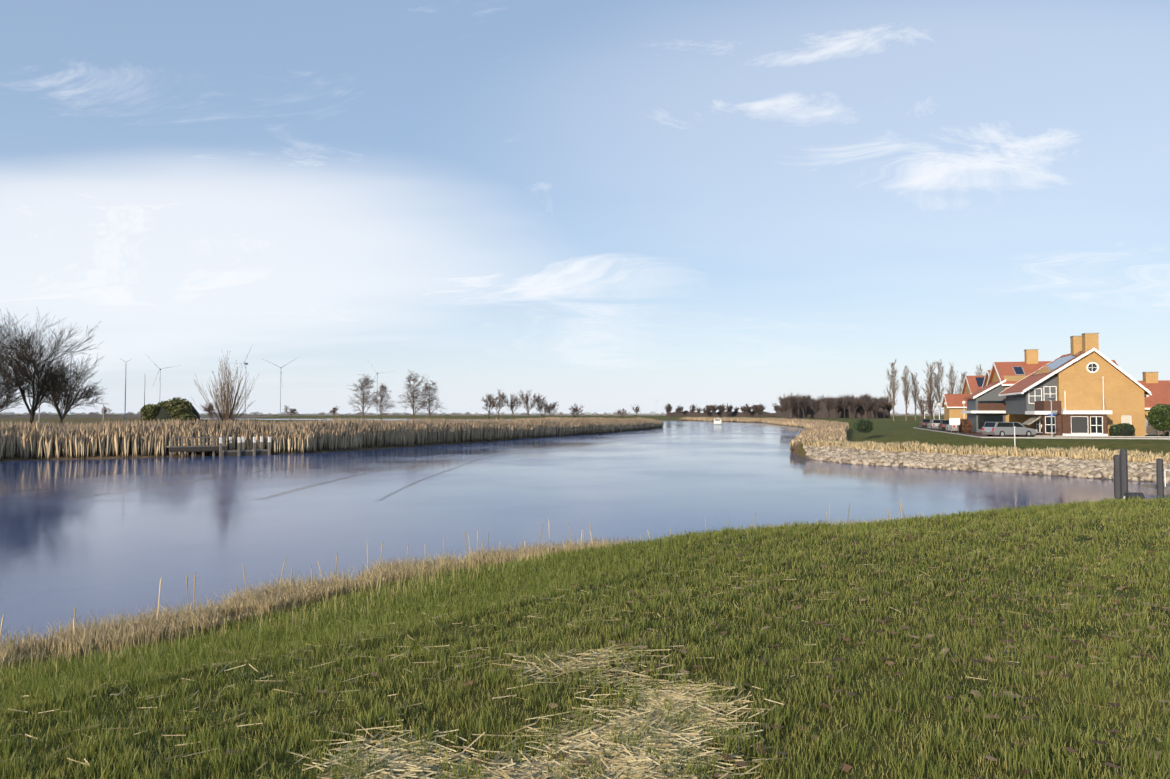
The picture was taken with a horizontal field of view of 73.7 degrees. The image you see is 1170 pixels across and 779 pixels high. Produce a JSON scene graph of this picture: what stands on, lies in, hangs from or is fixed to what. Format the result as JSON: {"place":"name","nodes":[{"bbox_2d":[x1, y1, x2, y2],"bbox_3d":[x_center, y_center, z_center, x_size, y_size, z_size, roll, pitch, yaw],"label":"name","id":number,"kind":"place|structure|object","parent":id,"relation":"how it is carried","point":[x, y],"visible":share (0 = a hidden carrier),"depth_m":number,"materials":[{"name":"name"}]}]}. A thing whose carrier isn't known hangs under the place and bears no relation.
{"place":"outdoors","nodes":[
{"label":"outdoors","id":0,"kind":"place"},
{"bbox_2d":[0,513,946,668],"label":"reeds","id":1,"kind":"object","parent":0,"point":[208,615],"visible":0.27,"depth_m":14.44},
{"bbox_2d":[0,418,1169,644],"bbox_3d":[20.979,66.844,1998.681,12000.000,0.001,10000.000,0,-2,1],"label":"water","id":2,"kind":"structure","parent":0,"point":[106,556],"depth_m":38.59,"materials":[{"name":"blue liquid"}]},
{"bbox_2d":[166,436,270,457],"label":"jetty","id":3,"kind":"object","parent":2,"relation":"in","point":[203,447],"visible":0.73,"depth_m":80.79,"materials":[{"name":"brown wood"}]},
{"bbox_2d":[0,424,722,500],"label":"water ripples","id":4,"kind":"object","parent":2,"relation":"on","point":[305,487],"visible":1,"depth_m":54.57,"materials":[{"name":"blue"}]},
{"bbox_2d":[714,419,721,423],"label":"boat","id":5,"kind":"object","parent":2,"relation":"on","point":[717,421],"visible":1,"depth_m":325.75,"materials":[{"name":"white plastic"}]},
{"bbox_2d":[0,415,1169,778],"bbox_3d":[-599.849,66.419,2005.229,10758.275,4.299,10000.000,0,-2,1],"label":"ground","id":6,"kind":"structure","parent":0,"point":[890,429],"depth_m":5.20,"materials":[{"name":"green plant"}]},
{"bbox_2d":[0,309,108,423],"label":"dark trees","id":7,"kind":"object","parent":6,"relation":"on","point":[56,388],"visible":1,"depth_m":105.54,"materials":[{"name":"grey plant"}]},
{"bbox_2d":[38,352,144,422],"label":"bank poles","id":8,"kind":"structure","parent":6,"relation":"on","point":[103,404],"depth_m":128.68,"materials":[{"name":"grey metal"}]},
{"bbox_2d":[37,606,381,675],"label":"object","id":9,"kind":"object","parent":6,"relation":"on","point":[225,641],"visible":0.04,"depth_m":9.76,"materials":[{"name":"plant"}]},
{"bbox_2d":[192,351,258,420],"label":"bare shrub","id":10,"kind":"object","parent":6,"relation":"on","point":[225,396],"visible":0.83,"depth_m":96.53,"materials":[{"name":"brown plant"}]},
{"bbox_2d":[0,417,663,459],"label":"reeds","id":11,"kind":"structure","parent":6,"relation":"on","point":[365,434],"depth_m":87.34,"materials":[{"name":"beige plant"}]},
{"bbox_2d":[140,397,208,422],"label":"bush","id":12,"kind":"object","parent":11,"relation":"on","point":[148,412],"depth_m":92.07,"materials":[{"name":"green plant"}]},
{"bbox_2d":[46,335,660,414],"bbox_3d":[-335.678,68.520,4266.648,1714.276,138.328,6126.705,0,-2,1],"label":"wind turbines","id":13,"kind":"object","parent":6,"relation":"on","point":[245,378],"visible":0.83,"depth_m":1638.98,"materials":[{"name":"white metal"}]},
{"bbox_2d":[101,370,640,420],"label":"bank trees","id":14,"kind":"object","parent":6,"relation":"on","point":[497,404],"visible":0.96,"depth_m":320.26,"materials":[{"name":"brown plant"}]},
{"bbox_2d":[289,719,484,778],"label":"straw pile","id":15,"kind":"object","parent":6,"relation":"on","point":[394,757],"visible":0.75,"depth_m":3.77,"materials":[{"name":"beige plant"}]},
{"bbox_2d":[397,767,487,778],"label":"dry grass","id":16,"kind":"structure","parent":6,"relation":"on","point":[451,778],"depth_m":3.61,"materials":[{"name":"plant"}]},
{"bbox_2d":[0,412,938,417],"bbox_3d":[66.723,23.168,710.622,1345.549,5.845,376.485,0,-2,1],"label":"trees","id":17,"kind":"object","parent":6,"relation":"on","point":[95,415],"visible":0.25,"depth_m":831.63,"materials":[{"name":"brown plant"}]},
{"bbox_2d":[1,411,943,414],"bbox_3d":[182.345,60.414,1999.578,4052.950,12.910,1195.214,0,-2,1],"label":"trees","id":18,"kind":"object","parent":6,"relation":"on","point":[403,413],"visible":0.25,"depth_m":2486.55,"materials":[{"name":"plant"}]},
{"bbox_2d":[0,507,1005,690],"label":"dry stems","id":19,"kind":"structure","parent":6,"relation":"on","point":[379,588],"depth_m":12.61,"materials":[{"name":"beige plant"}]},
{"bbox_2d":[0,498,1030,637],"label":"tall stalks","id":20,"kind":"object","parent":6,"relation":"on","point":[74,621],"visible":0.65,"depth_m":17.77,"materials":[{"name":"beige plant"}]},
{"bbox_2d":[388,725,700,778],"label":"straw pile","id":21,"kind":"object","parent":6,"relation":"on","point":[523,773],"visible":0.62,"depth_m":3.66,"materials":[{"name":"beige plant"}]},
{"bbox_2d":[0,548,1160,778],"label":"scattered straw","id":22,"kind":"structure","parent":6,"relation":"on","point":[358,676],"depth_m":5.09,"materials":[{"name":"beige plant"}]},
{"bbox_2d":[455,642,713,688],"bbox_3d":[0.000,1.810,5.120,1.717,0.101,0.929,0,-2,1],"label":"straw pile","id":23,"kind":"object","parent":6,"relation":"on","point":[586,662],"visible":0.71,"depth_m":5.12,"materials":[{"name":"beige plant"}]},
{"bbox_2d":[504,688,788,778],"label":"straw pile","id":24,"kind":"object","parent":6,"relation":"on","point":[596,747],"visible":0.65,"depth_m":3.87,"materials":[{"name":"beige plant"}]},
{"bbox_2d":[162,529,1169,770],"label":"grass","id":25,"kind":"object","parent":6,"relation":"on","point":[749,691],"depth_m":5.15,"materials":[{"name":"green plant"}]},
{"bbox_2d":[590,672,776,753],"bbox_3d":[0.554,1.801,4.468,1.051,0.107,1.325,0,-2,1],"label":"straw pile","id":26,"kind":"object","parent":6,"relation":"on","point":[676,696],"visible":0.73,"depth_m":4.42,"materials":[{"name":"beige plant"}]},
{"bbox_2d":[666,410,782,416],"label":"woodland","id":27,"kind":"object","parent":6,"relation":"on","point":[685,413],"visible":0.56,"depth_m":639.54,"materials":[{"name":"plant"}]},
{"bbox_2d":[680,417,848,450],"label":"bank reeds","id":28,"kind":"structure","parent":6,"relation":"on","point":[817,430],"depth_m":167.97,"materials":[{"name":"beige plant"}]},
{"bbox_2d":[664,393,896,418],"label":"woodland trees","id":29,"kind":"object","parent":6,"relation":"on","point":[867,402],"visible":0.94,"depth_m":394.73,"materials":[{"name":"brown plant"}]},
{"bbox_2d":[783,400,889,417],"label":"woodland","id":30,"kind":"object","parent":6,"relation":"on","point":[809,412],"visible":0.29,"depth_m":409.31,"materials":[{"name":"plant"}]},
{"bbox_2d":[853,419,872,432],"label":"bush","id":31,"kind":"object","parent":6,"relation":"on","point":[856,424],"visible":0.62,"depth_m":93.84,"materials":[{"name":"green plant"}]},
{"bbox_2d":[856,420,969,432],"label":"hedges","id":32,"kind":"object","parent":6,"relation":"on","point":[964,430],"visible":0.46,"depth_m":93.54,"materials":[{"name":"green plant"}]},
{"bbox_2d":[883,359,983,420],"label":"bare trees","id":33,"kind":"object","parent":6,"relation":"on","point":[930,388],"visible":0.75,"depth_m":249.84,"materials":[{"name":"brown plant"}]},
{"bbox_2d":[916,387,977,418],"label":"bare tree","id":34,"kind":"object","parent":6,"relation":"on","point":[929,407],"visible":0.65,"depth_m":149.41,"materials":[{"name":"brown plant"}]},
{"bbox_2d":[957,418,972,432],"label":"beech hedge","id":35,"kind":"object","parent":6,"relation":"on","point":[960,427],"visible":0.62,"depth_m":89.21,"materials":[{"name":"brown plant"}]},
{"bbox_2d":[802,438,1169,463],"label":"bank reeds","id":36,"kind":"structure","parent":6,"relation":"on","point":[1094,453],"depth_m":61.54,"materials":[{"name":"beige plant"}]},
{"bbox_2d":[803,445,1169,482],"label":"stone embankment","id":37,"kind":"structure","parent":6,"relation":"on","point":[1079,467],"depth_m":59.75,"materials":[{"name":"beige stone"}]},
{"bbox_2d":[923,397,1054,436],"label":"street lamps","id":38,"kind":"object","parent":6,"relation":"on","point":[1049,398],"visible":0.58,"depth_m":73.41,"materials":[{"name":"white metal"}]},
{"bbox_2d":[949,380,1110,432],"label":"flag pole and sign","id":39,"kind":"object","parent":6,"relation":"on","point":[954,421],"visible":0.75,"depth_m":88.42,"materials":[{"name":"white metal"}]},
{"bbox_2d":[913,427,1169,439],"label":"road houses","id":40,"kind":"structure","parent":6,"relation":"on","point":[977,434],"depth_m":73.86,"materials":[{"name":"concrete"}]},
{"bbox_2d":[919,419,934,428],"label":"car","id":41,"kind":"object","parent":40,"relation":"on","point":[923,423],"visible":0.6,"depth_m":117.54,"materials":[{"name":"grey paint"}]},
{"bbox_2d":[927,420,939,429],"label":"silver car","id":42,"kind":"object","parent":40,"relation":"on","point":[932,424],"visible":0.58,"depth_m":107.54,"materials":[{"name":"grey paint"}]},
{"bbox_2d":[938,420,948,430],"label":"dark grey car","id":43,"kind":"object","parent":40,"relation":"on","point":[943,424],"visible":0.5,"depth_m":100.14,"materials":[{"name":"grey paint"}]},
{"bbox_2d":[946,425,958,431],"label":"white hatchback car","id":44,"kind":"object","parent":40,"relation":"on","point":[954,428],"visible":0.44,"depth_m":92.77,"materials":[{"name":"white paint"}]},
{"bbox_2d":[982,422,1036,436],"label":"silver estate car","id":45,"kind":"object","parent":40,"relation":"on","point":[1001,429],"visible":0.92,"depth_m":75.58,"materials":[{"name":"grey paint"}]},
{"bbox_2d":[944,377,1162,433],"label":"brick row houses","id":46,"kind":"structure","parent":6,"relation":"on","point":[952,413],"depth_m":129.17,"materials":[{"name":"orange brick"}]},
{"bbox_2d":[941,361,1169,424],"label":"house","id":47,"kind":"structure","parent":6,"relation":"on","point":[1160,391],"depth_m":88.04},
{"bbox_2d":[961,332,1168,435],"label":"house","id":48,"kind":"structure","parent":6,"relation":"on","point":[986,403],"depth_m":83.24,"materials":[{"name":"brick"}]},
{"bbox_2d":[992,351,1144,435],"bbox_3d":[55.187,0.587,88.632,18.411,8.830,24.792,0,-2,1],"label":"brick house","id":49,"kind":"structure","parent":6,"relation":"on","point":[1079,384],"depth_m":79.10,"materials":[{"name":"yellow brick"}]},
{"bbox_2d":[1014,426,1169,499],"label":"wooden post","id":50,"kind":"object","parent":6,"relation":"on","point":[1121,476],"visible":0.62,"depth_m":40.86,"materials":[{"name":"grey wood"}]},
{"bbox_2d":[1109,423,1135,435],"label":"bush","id":51,"kind":"object","parent":6,"relation":"on","point":[1113,428],"visible":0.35,"depth_m":76.86,"materials":[{"name":"green plant"}]},
{"bbox_2d":[1112,425,1167,435],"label":"shrub","id":52,"kind":"object","parent":6,"relation":"on","point":[1125,431],"visible":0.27,"depth_m":76.44,"materials":[{"name":"green plant"}]},
{"bbox_2d":[1146,403,1169,435],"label":"globe tree","id":53,"kind":"object","parent":6,"relation":"on","point":[1158,406],"depth_m":74.17,"materials":[{"name":"green plant"}]},
{"bbox_2d":[0,0,1169,413],"label":"sky","id":54,"kind":"structure","parent":0,"point":[601,206],"materials":[{"name":"blue"}]}
]}

